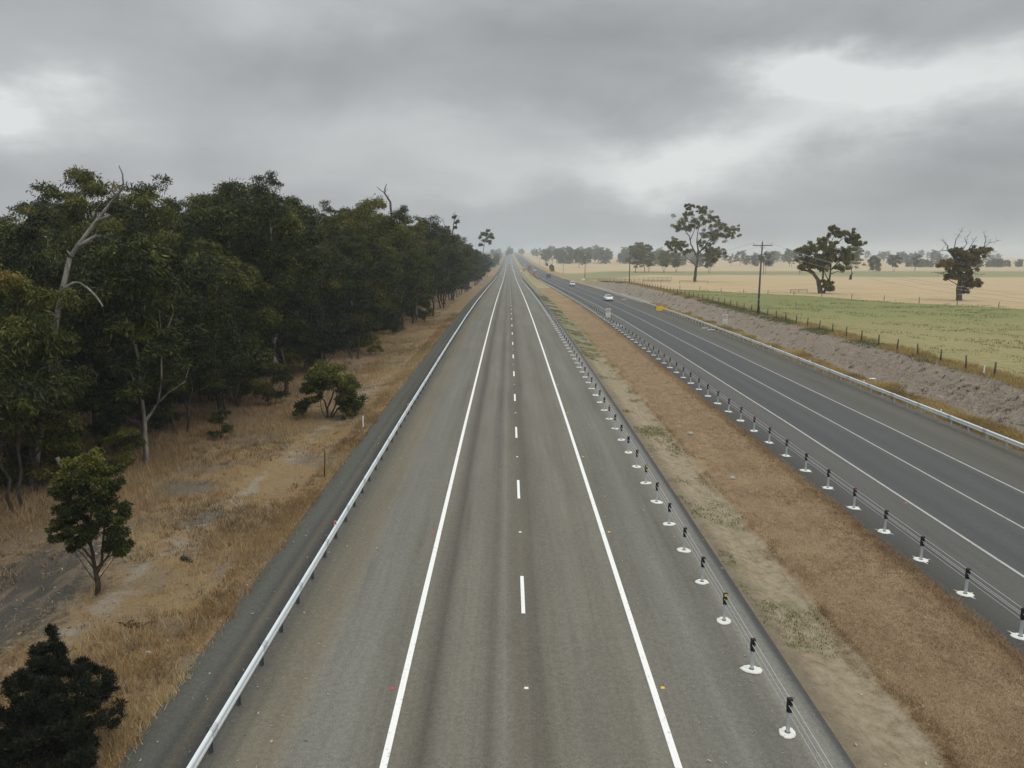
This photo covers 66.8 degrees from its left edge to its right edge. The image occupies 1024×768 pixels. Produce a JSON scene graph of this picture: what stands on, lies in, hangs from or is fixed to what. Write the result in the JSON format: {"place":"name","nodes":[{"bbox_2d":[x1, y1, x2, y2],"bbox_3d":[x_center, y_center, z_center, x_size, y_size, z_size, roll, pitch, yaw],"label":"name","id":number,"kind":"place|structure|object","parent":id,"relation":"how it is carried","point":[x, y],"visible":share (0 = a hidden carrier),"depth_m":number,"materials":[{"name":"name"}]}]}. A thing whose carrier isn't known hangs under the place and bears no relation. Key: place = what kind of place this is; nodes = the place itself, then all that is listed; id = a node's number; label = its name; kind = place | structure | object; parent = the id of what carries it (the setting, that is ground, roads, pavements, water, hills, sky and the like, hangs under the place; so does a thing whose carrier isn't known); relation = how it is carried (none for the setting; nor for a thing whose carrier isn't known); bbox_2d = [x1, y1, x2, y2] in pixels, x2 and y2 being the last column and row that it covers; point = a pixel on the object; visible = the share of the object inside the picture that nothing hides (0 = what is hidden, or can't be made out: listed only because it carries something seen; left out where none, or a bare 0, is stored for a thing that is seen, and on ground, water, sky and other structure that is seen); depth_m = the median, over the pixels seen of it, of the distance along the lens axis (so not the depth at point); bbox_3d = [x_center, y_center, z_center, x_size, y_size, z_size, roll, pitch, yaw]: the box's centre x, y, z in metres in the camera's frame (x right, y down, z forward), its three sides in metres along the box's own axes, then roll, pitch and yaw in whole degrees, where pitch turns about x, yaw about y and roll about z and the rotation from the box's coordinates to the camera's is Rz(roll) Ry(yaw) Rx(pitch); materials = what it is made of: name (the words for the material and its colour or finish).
{"place":"outdoors","nodes":[
{"label":"outdoors","id":0,"kind":"place"},
{"bbox_2d":[0,252,505,767],"bbox_3d":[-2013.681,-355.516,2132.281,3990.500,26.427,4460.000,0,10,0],"label":"ground","id":1,"kind":"structure","parent":0,"point":[282,476],"depth_m":33.01,"materials":[{"name":"brown soil"}]},
{"bbox_2d":[0,435,30,488],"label":"bush","id":2,"kind":"object","parent":1,"relation":"on","point":[14,461],"visible":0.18,"depth_m":40.32,"materials":[{"name":"green plant"}]},
{"bbox_2d":[0,313,52,493],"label":"gum tree","id":3,"kind":"object","parent":1,"relation":"on","point":[6,452],"visible":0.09,"depth_m":39.00,"materials":[{"name":"green plant"}]},
{"bbox_2d":[0,204,60,297],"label":"gum tree","id":4,"kind":"object","parent":1,"relation":"on","point":[17,212],"visible":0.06,"depth_m":61.86,"materials":[{"name":"green plant"}]},
{"bbox_2d":[0,212,60,351],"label":"gum tree","id":5,"kind":"object","parent":1,"relation":"on","point":[42,227],"visible":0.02,"depth_m":51.54,"materials":[{"name":"green plant"}]},
{"bbox_2d":[0,263,87,491],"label":"gum tree","id":6,"kind":"object","parent":1,"relation":"on","point":[15,282],"visible":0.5,"depth_m":38.95,"materials":[{"name":"green plant"}]},
{"bbox_2d":[0,236,88,373],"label":"gum tree","id":7,"kind":"object","parent":1,"relation":"on","point":[43,262],"visible":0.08,"depth_m":47.06,"materials":[{"name":"green plant"}]},
{"bbox_2d":[0,250,89,456],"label":"gum tree","id":8,"kind":"object","parent":1,"relation":"on","point":[7,262],"visible":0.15,"depth_m":43.18,"materials":[{"name":"green plant"}]},
{"bbox_2d":[0,395,90,486],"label":"bush","id":9,"kind":"object","parent":1,"relation":"on","point":[30,471],"visible":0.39,"depth_m":40.81,"materials":[{"name":"green plant"}]},
{"bbox_2d":[0,298,97,513],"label":"gum tree","id":10,"kind":"object","parent":1,"relation":"on","point":[14,346],"visible":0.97,"depth_m":36.75,"materials":[{"name":"green plant"}]},
{"bbox_2d":[0,385,97,464],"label":"bush","id":11,"kind":"object","parent":1,"relation":"on","point":[78,405],"visible":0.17,"depth_m":44.59,"materials":[{"name":"green plant"}]},
{"bbox_2d":[15,204,97,273],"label":"gum tree","id":12,"kind":"object","parent":1,"relation":"on","point":[31,209],"visible":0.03,"depth_m":76.90,"materials":[{"name":"green plant"}]},
{"bbox_2d":[10,195,112,244],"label":"gum tree","id":13,"kind":"object","parent":1,"relation":"on","point":[39,202],"visible":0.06,"depth_m":77.76,"materials":[{"name":"green plant"}]},
{"bbox_2d":[36,412,87,474],"bbox_3d":[-24.563,3.413,42.365,2.907,4.020,3.554,1,10,6],"label":"bush","id":14,"kind":"object","parent":1,"relation":"on","point":[73,434],"visible":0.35,"depth_m":42.08,"materials":[{"name":"green plant"}]},
{"bbox_2d":[0,623,127,767],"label":"dark bush","id":15,"kind":"object","parent":1,"relation":"on","point":[50,710],"visible":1,"depth_m":18.42,"materials":[{"name":"green plant"}]},
{"bbox_2d":[29,166,126,485],"bbox_3d":[-22.496,-2.694,40.005,6.455,16.603,0.393,0,10,0],"label":"dead tree","id":16,"kind":"object","parent":1,"relation":"on","point":[82,241],"visible":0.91,"depth_m":39.37,"materials":[{"name":"grey wood"}]},
{"bbox_2d":[44,446,136,595],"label":"young tree","id":17,"kind":"object","parent":1,"relation":"on","point":[95,471],"visible":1,"depth_m":27.65,"materials":[{"name":"green plant"}]},
{"bbox_2d":[26,165,156,374],"bbox_3d":[-33.774,-7.791,62.465,9.088,19.314,10.958,0,10,-2],"label":"gum tree","id":18,"kind":"object","parent":1,"relation":"on","point":[75,206],"visible":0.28,"depth_m":59.57,"materials":[{"name":"green plant"}]},
{"bbox_2d":[46,212,138,417],"bbox_3d":[-29.037,-4.516,55.236,7.506,15.275,7.970,-2,10,-12],"label":"gum tree","id":19,"kind":"object","parent":1,"relation":"on","point":[112,225],"visible":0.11,"depth_m":54.16,"materials":[{"name":"green plant"}]},
{"bbox_2d":[0,212,186,447],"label":"gum tree","id":20,"kind":"object","parent":1,"relation":"on","point":[25,236],"visible":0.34,"depth_m":46.09,"materials":[{"name":"green plant"}]},
{"bbox_2d":[40,231,172,427],"bbox_3d":[-26.974,-3.145,51.414,8.643,13.944,8.667,-7,12,-36],"label":"gum tree","id":21,"kind":"object","parent":1,"relation":"on","point":[95,364],"visible":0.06,"depth_m":50.15,"materials":[{"name":"green plant"}]},
{"bbox_2d":[83,392,141,454],"bbox_3d":[-24.101,2.475,46.557,3.460,4.161,4.231,-3,10,-15],"label":"bush","id":22,"kind":"object","parent":1,"relation":"on","point":[102,427],"visible":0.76,"depth_m":45.72,"materials":[{"name":"green plant"}]},
{"bbox_2d":[93,426,146,475],"bbox_3d":[-21.448,3.745,42.747,2.714,3.070,2.220,-8,13,-41],"label":"bush","id":23,"kind":"object","parent":1,"relation":"on","point":[117,437],"visible":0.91,"depth_m":42.46,"materials":[{"name":"green plant"}]},
{"bbox_2d":[49,231,208,463],"bbox_3d":[-21.422,-1.882,44.297,7.560,13.555,6.930,0,10,0],"label":"gum tree","id":24,"kind":"object","parent":1,"relation":"on","point":[139,281],"visible":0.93,"depth_m":42.84,"materials":[{"name":"green plant"}]},
{"bbox_2d":[79,181,203,330],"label":"gum tree","id":25,"kind":"object","parent":1,"relation":"on","point":[141,198],"visible":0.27,"depth_m":61.22,"materials":[{"name":"green plant"}]},
{"bbox_2d":[102,350,191,420],"bbox_3d":[-26.739,0.028,56.361,6.186,6.085,5.060,1,10,5],"label":"bush","id":26,"kind":"object","parent":1,"relation":"on","point":[139,410],"visible":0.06,"depth_m":55.37,"materials":[{"name":"green plant"}]},
{"bbox_2d":[138,378,193,432],"bbox_3d":[-23.067,1.359,51.475,3.878,4.386,3.171,-6,11,-34],"label":"bush","id":27,"kind":"object","parent":1,"relation":"on","point":[165,416],"visible":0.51,"depth_m":51.27,"materials":[{"name":"green plant"}]},
{"bbox_2d":[123,173,212,377],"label":"gum tree","id":28,"kind":"object","parent":1,"relation":"on","point":[173,203],"visible":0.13,"depth_m":67.15,"materials":[{"name":"green plant"}]},
{"bbox_2d":[156,218,210,341],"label":"gum tree","id":29,"kind":"object","parent":1,"relation":"on","point":[187,318],"visible":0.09,"depth_m":76.91,"materials":[{"name":"green plant"}]},
{"bbox_2d":[131,262,253,433],"bbox_3d":[-22.113,-2.299,52.164,9.288,11.871,8.394,-3,10,-19],"label":"gum tree","id":30,"kind":"object","parent":1,"relation":"on","point":[180,311],"visible":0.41,"depth_m":51.97,"materials":[{"name":"green plant"}]},
{"bbox_2d":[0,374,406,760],"bbox_3d":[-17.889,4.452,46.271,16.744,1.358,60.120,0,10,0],"label":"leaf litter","id":31,"kind":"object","parent":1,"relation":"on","point":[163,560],"visible":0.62,"depth_m":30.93,"materials":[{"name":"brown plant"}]},
{"bbox_2d":[174,196,238,318],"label":"gum tree","id":32,"kind":"object","parent":1,"relation":"on","point":[182,245],"visible":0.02,"depth_m":76.57,"materials":[{"name":"green plant"}]},
{"bbox_2d":[0,306,424,525],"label":"woodland grass","id":33,"kind":"structure","parent":1,"relation":"on","point":[155,432],"depth_m":48.58,"materials":[{"name":"beige plant"}]},
{"bbox_2d":[163,250,270,419],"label":"gum tree","id":34,"kind":"object","parent":1,"relation":"on","point":[223,282],"visible":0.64,"depth_m":54.20,"materials":[{"name":"green plant"}]},
{"bbox_2d":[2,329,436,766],"bbox_3d":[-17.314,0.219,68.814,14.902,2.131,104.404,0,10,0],"label":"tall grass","id":35,"kind":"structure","parent":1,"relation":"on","point":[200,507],"depth_m":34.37,"materials":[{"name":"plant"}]},
{"bbox_2d":[167,192,271,397],"bbox_3d":[-23.595,-7.135,64.187,8.767,17.348,10.305,5,11,26],"label":"gum tree","id":36,"kind":"object","parent":1,"relation":"on","point":[216,215],"visible":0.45,"depth_m":62.35,"materials":[{"name":"green plant"}]},
{"bbox_2d":[207,409,233,438],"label":"bush","id":37,"kind":"object","parent":1,"relation":"on","point":[225,428],"visible":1,"depth_m":50.64,"materials":[{"name":"green plant"}]},
{"bbox_2d":[0,318,449,767],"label":"dry grass","id":38,"kind":"structure","parent":1,"relation":"on","point":[142,665],"depth_m":36.21,"materials":[{"name":"plant"}]},
{"bbox_2d":[175,178,274,341],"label":"gum tree","id":39,"kind":"object","parent":1,"relation":"on","point":[228,188],"visible":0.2,"depth_m":68.88,"materials":[{"name":"green plant"}]},
{"bbox_2d":[185,251,282,405],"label":"gum tree","id":40,"kind":"object","parent":1,"relation":"on","point":[257,280],"visible":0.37,"depth_m":59.93,"materials":[{"name":"green plant"}]},
{"bbox_2d":[207,336,266,399],"bbox_3d":[-22.742,-1.323,63.204,5.148,6.192,6.295,4,10,20],"label":"bush","id":41,"kind":"object","parent":1,"relation":"on","point":[245,387],"visible":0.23,"depth_m":62.43,"materials":[{"name":"green plant"}]},
{"bbox_2d":[196,186,319,375],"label":"gum tree","id":42,"kind":"object","parent":1,"relation":"on","point":[312,211],"visible":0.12,"depth_m":72.13,"materials":[{"name":"green plant"}]},
{"bbox_2d":[218,173,307,385],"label":"gum tree","id":43,"kind":"object","parent":1,"relation":"on","point":[294,200],"visible":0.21,"depth_m":69.45,"materials":[{"name":"green plant"}]},
{"bbox_2d":[233,169,301,232],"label":"gum tree","id":44,"kind":"object","parent":1,"relation":"on","point":[274,182],"visible":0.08,"depth_m":84.08,"materials":[{"name":"green plant"}]},
{"bbox_2d":[210,196,332,392],"bbox_3d":[-19.751,-7.097,64.663,8.658,17.125,9.053,2,10,13],"label":"gum tree","id":45,"kind":"object","parent":1,"relation":"on","point":[269,211],"visible":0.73,"depth_m":63.66,"materials":[{"name":"green plant"}]},
{"bbox_2d":[250,360,293,405],"bbox_3d":[-18.921,-0.034,61.179,3.554,4.020,2.907,0,10,1],"label":"bush","id":46,"kind":"object","parent":1,"relation":"on","point":[274,369],"visible":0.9,"depth_m":60.87,"materials":[{"name":"green plant"}]},
{"bbox_2d":[263,317,308,373],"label":"bush","id":47,"kind":"object","parent":1,"relation":"on","point":[291,355],"visible":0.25,"depth_m":74.73,"materials":[{"name":"green plant"}]},
{"bbox_2d":[258,204,329,330],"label":"gum tree","id":48,"kind":"object","parent":1,"relation":"on","point":[309,222],"visible":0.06,"depth_m":79.88,"materials":[{"name":"green plant"}]},
{"bbox_2d":[295,331,326,372],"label":"bush","id":49,"kind":"object","parent":1,"relation":"on","point":[313,344],"visible":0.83,"depth_m":75.53,"materials":[{"name":"green plant"}]},
{"bbox_2d":[278,247,357,362],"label":"gum tree","id":50,"kind":"object","parent":1,"relation":"on","point":[323,330],"visible":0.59,"depth_m":77.29,"materials":[{"name":"green plant"}]},
{"bbox_2d":[303,200,351,352],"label":"gum tree","id":51,"kind":"object","parent":1,"relation":"on","point":[330,226],"visible":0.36,"depth_m":87.25,"materials":[{"name":"green plant"}]},
{"bbox_2d":[291,360,367,420],"bbox_3d":[-13.520,0.479,57.733,5.491,4.654,3.434,0,10,0],"label":"bush","id":52,"kind":"object","parent":1,"relation":"on","point":[327,378],"visible":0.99,"depth_m":57.02,"materials":[{"name":"green plant"}]},
{"bbox_2d":[303,207,392,289],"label":"gum tree","id":53,"kind":"object","parent":1,"relation":"on","point":[339,221],"visible":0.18,"depth_m":102.19,"materials":[{"name":"green plant"}]},
{"bbox_2d":[325,225,375,349],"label":"gum tree","id":54,"kind":"object","parent":1,"relation":"on","point":[347,249],"visible":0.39,"depth_m":91.97,"materials":[{"name":"green plant"}]},
{"bbox_2d":[335,308,374,350],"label":"bush","id":55,"kind":"object","parent":1,"relation":"on","point":[359,319],"visible":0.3,"depth_m":92.68,"materials":[{"name":"green plant"}]},
{"bbox_2d":[312,243,413,358],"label":"gum tree","id":56,"kind":"object","parent":1,"relation":"on","point":[355,328],"visible":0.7,"depth_m":86.89,"materials":[{"name":"green plant"}]},
{"bbox_2d":[335,213,396,304],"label":"gum tree","id":57,"kind":"object","parent":1,"relation":"on","point":[376,218],"visible":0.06,"depth_m":110.23,"materials":[{"name":"green plant"}]},
{"bbox_2d":[349,330,389,354],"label":"bush","id":58,"kind":"object","parent":1,"relation":"on","point":[367,342],"visible":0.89,"depth_m":90.05,"materials":[{"name":"green plant"}]},
{"bbox_2d":[332,193,412,344],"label":"gum tree","id":59,"kind":"object","parent":1,"relation":"on","point":[357,214],"visible":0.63,"depth_m":97.50,"materials":[{"name":"green plant"}]},
{"bbox_2d":[356,229,420,317],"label":"gum tree","id":60,"kind":"object","parent":1,"relation":"on","point":[410,252],"visible":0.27,"depth_m":113.92,"materials":[{"name":"green plant"}]},
{"bbox_2d":[383,302,407,333],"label":"bush","id":61,"kind":"object","parent":1,"relation":"on","point":[395,325],"visible":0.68,"depth_m":111.72,"materials":[{"name":"green plant"}]},
{"bbox_2d":[361,209,439,323],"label":"gum tree","id":62,"kind":"object","parent":1,"relation":"on","point":[416,231],"visible":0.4,"depth_m":118.58,"materials":[{"name":"green plant"}]},
{"bbox_2d":[396,238,435,323],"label":"gum tree","id":63,"kind":"object","parent":1,"relation":"on","point":[420,295],"visible":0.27,"depth_m":127.36,"materials":[{"name":"green plant"}]},
{"bbox_2d":[396,230,436,320],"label":"gum tree","id":64,"kind":"object","parent":1,"relation":"on","point":[425,234],"visible":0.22,"depth_m":133.75,"materials":[{"name":"green plant"}]},
{"bbox_2d":[415,294,434,320],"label":"bush","id":65,"kind":"object","parent":1,"relation":"on","point":[427,312],"visible":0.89,"depth_m":130.43,"materials":[{"name":"green plant"}]},
{"bbox_2d":[393,207,462,315],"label":"gum tree","id":66,"kind":"object","parent":1,"relation":"on","point":[433,224],"visible":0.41,"depth_m":143.75,"materials":[{"name":"green plant"}]},
{"bbox_2d":[429,226,472,308],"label":"gum tree","id":67,"kind":"object","parent":1,"relation":"on","point":[451,275],"visible":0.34,"depth_m":164.62,"materials":[{"name":"green plant"}]},
{"bbox_2d":[436,248,465,303],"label":"gum tree","id":68,"kind":"object","parent":1,"relation":"on","point":[445,272],"visible":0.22,"depth_m":176.71,"materials":[{"name":"green plant"}]},
{"bbox_2d":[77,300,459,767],"bbox_3d":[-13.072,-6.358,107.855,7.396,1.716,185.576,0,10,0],"label":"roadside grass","id":69,"kind":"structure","parent":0,"point":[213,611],"depth_m":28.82,"materials":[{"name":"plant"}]},
{"bbox_2d":[116,252,855,767],"bbox_3d":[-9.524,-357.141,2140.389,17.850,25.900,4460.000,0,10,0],"label":"road","id":70,"kind":"structure","parent":0,"point":[486,602],"depth_m":26.27,"materials":[{"name":"grey asphalt"}]},
{"bbox_2d":[186,276,496,767],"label":"guardrail","id":71,"kind":"object","parent":70,"relation":"on","point":[213,730],"visible":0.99,"depth_m":25.84,"materials":[{"name":"metal"}]},
{"bbox_2d":[139,381,993,766],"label":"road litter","id":72,"kind":"object","parent":70,"relation":"on","point":[649,557],"visible":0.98,"depth_m":22.89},
{"bbox_2d":[717,592,730,624],"bbox_3d":[7.074,7.415,25.815,0.497,0.982,0.557,1,9,-1],"label":"barrier post","id":73,"kind":"object","parent":70,"relation":"on","point":[724,620],"visible":0.97,"depth_m":25.78,"materials":[{"name":"white concrete"}]},
{"bbox_2d":[740,638,761,673],"bbox_3d":[7.066,7.957,22.875,0.638,0.987,0.476,5,11,25],"label":"barrier post","id":74,"kind":"object","parent":70,"relation":"on","point":[751,668],"visible":0.98,"depth_m":22.84,"materials":[{"name":"white concrete"}]},
{"bbox_2d":[779,697,795,738],"bbox_3d":[7.096,8.500,19.907,0.451,0.982,0.499,1,10,0],"label":"barrier post","id":75,"kind":"object","parent":70,"relation":"on","point":[788,731],"visible":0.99,"depth_m":19.88,"materials":[{"name":"white concrete"}]},
{"bbox_2d":[0,0,1023,255],"label":"sky","id":76,"kind":"structure","parent":0,"point":[538,124],"materials":[{"name":"grey"}]},
{"bbox_2d":[512,254,1023,767],"bbox_3d":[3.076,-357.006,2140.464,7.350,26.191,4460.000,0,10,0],"label":"median strip","id":77,"kind":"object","parent":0,"point":[878,730],"visible":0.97,"depth_m":28.33,"materials":[{"name":"beige soil"}]},
{"bbox_2d":[539,294,860,658],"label":"weeds","id":78,"kind":"object","parent":77,"relation":"on","point":[646,431],"visible":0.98,"depth_m":36.28,"materials":[{"name":"plant"}]},
{"bbox_2d":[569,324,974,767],"bbox_3d":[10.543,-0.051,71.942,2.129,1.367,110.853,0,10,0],"label":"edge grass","id":79,"kind":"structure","parent":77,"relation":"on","point":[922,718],"depth_m":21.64,"materials":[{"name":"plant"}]},
{"bbox_2d":[539,287,1023,767],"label":"median grass","id":80,"kind":"structure","parent":77,"relation":"on","point":[1010,650],"depth_m":27.56,"materials":[{"name":"brown plant"}]},
{"bbox_2d":[513,252,1023,655],"bbox_3d":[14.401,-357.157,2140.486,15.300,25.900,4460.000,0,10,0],"label":"road","id":81,"kind":"structure","parent":0,"point":[955,492],"depth_m":46.79,"materials":[{"name":"grey asphalt"}]},
{"bbox_2d":[564,278,1023,448],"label":"guardrail","id":82,"kind":"object","parent":81,"relation":"on","point":[1006,440],"visible":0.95,"depth_m":65.50,"materials":[{"name":"metal"}]},
{"bbox_2d":[955,568,973,597],"bbox_3d":[16.254,7.064,27.741,0.699,0.990,0.648,3,10,19],"label":"barrier post","id":83,"kind":"object","parent":81,"relation":"on","point":[965,593],"visible":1,"depth_m":27.75,"materials":[{"name":"white concrete"}]},
{"bbox_2d":[516,252,1023,451],"bbox_3d":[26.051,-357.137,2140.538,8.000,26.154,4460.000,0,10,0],"label":"embankment","id":84,"kind":"structure","parent":0,"point":[877,366],"depth_m":75.62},
{"bbox_2d":[753,240,772,312],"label":"power pole","id":85,"kind":"object","parent":84,"relation":"on","point":[762,245],"visible":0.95,"depth_m":118.43,"materials":[{"name":"wood"}]},
{"bbox_2d":[600,241,1023,302],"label":"power line","id":86,"kind":"object","parent":85,"relation":"hanging from","point":[865,277],"visible":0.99,"depth_m":78.95,"materials":[{"name":"black metal"}]},
{"bbox_2d":[600,281,950,362],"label":"bank weeds","id":87,"kind":"object","parent":84,"relation":"on","point":[787,321],"visible":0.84,"depth_m":107.89,"materials":[{"name":"plant"}]},
{"bbox_2d":[584,278,1023,380],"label":"paddock fence","id":88,"kind":"object","parent":84,"relation":"on","point":[917,352],"visible":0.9,"depth_m":88.06,"materials":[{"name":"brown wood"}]},
{"bbox_2d":[612,282,1023,422],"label":"bank tufts","id":89,"kind":"object","parent":84,"relation":"on","point":[871,365],"visible":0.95,"depth_m":71.24,"materials":[{"name":"beige plant"}]},
{"bbox_2d":[517,252,1023,381],"bbox_3d":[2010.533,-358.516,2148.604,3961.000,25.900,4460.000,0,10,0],"label":"field","id":90,"kind":"structure","parent":0,"point":[778,278],"depth_m":171.20,"materials":[{"name":"plant"}]},
{"bbox_2d":[625,242,646,272],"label":"paddock tree","id":91,"kind":"object","parent":90,"relation":"on","point":[639,247],"visible":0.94,"depth_m":487.32,"materials":[{"name":"green plant"}]},
{"bbox_2d":[656,250,675,272],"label":"paddock tree","id":92,"kind":"object","parent":90,"relation":"on","point":[666,260],"visible":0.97,"depth_m":488.96,"materials":[{"name":"green plant"}]},
{"bbox_2d":[664,203,741,281],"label":"field gum","id":93,"kind":"object","parent":90,"relation":"on","point":[713,235],"visible":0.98,"depth_m":270.44,"materials":[{"name":"green plant"}]},
{"bbox_2d":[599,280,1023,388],"bbox_3d":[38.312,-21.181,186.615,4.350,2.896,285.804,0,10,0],"label":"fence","id":94,"kind":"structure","parent":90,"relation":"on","point":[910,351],"depth_m":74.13,"materials":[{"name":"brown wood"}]},
{"bbox_2d":[793,224,867,293],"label":"field gum","id":95,"kind":"object","parent":90,"relation":"on","point":[828,254],"visible":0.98,"depth_m":177.73,"materials":[{"name":"green plant"}]},
{"bbox_2d":[843,244,866,272],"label":"paddock tree","id":96,"kind":"object","parent":90,"relation":"on","point":[858,253],"visible":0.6,"depth_m":486.72,"materials":[{"name":"green plant"}]},
{"bbox_2d":[932,230,1000,300],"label":"field gum","id":97,"kind":"object","parent":90,"relation":"on","point":[962,262],"visible":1,"depth_m":154.95,"materials":[{"name":"green plant"}]},
{"bbox_2d":[592,281,1023,432],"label":"mulch","id":98,"kind":"object","parent":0,"point":[870,361],"visible":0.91,"depth_m":71.91,"materials":[{"name":"brown wood"}]},
{"bbox_2d":[645,302,1023,453],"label":"bank grass","id":99,"kind":"structure","parent":0,"point":[949,410],"depth_m":65.40,"materials":[{"name":"beige plant"}]},
{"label":"barrier post","id":100,"kind":"object","parent":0,"visible":0},
{"bbox_2d":[528,285,832,767],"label":"wire rope","id":101,"kind":"object","parent":100,"relation":"attached to","point":[722,596],"visible":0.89,"depth_m":24.54,"materials":[{"name":"metal"}]},
{"bbox_3d":[16.139,1.574,57.764,0.699,0.982,0.650,1,9,-1],"label":"barrier post","id":102,"kind":"object","parent":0,"visible":0},
{"bbox_2d":[540,279,1023,620],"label":"wire rope","id":103,"kind":"object","parent":102,"relation":"attached to","point":[857,495],"visible":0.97,"depth_m":34.26,"materials":[{"name":"metal"}]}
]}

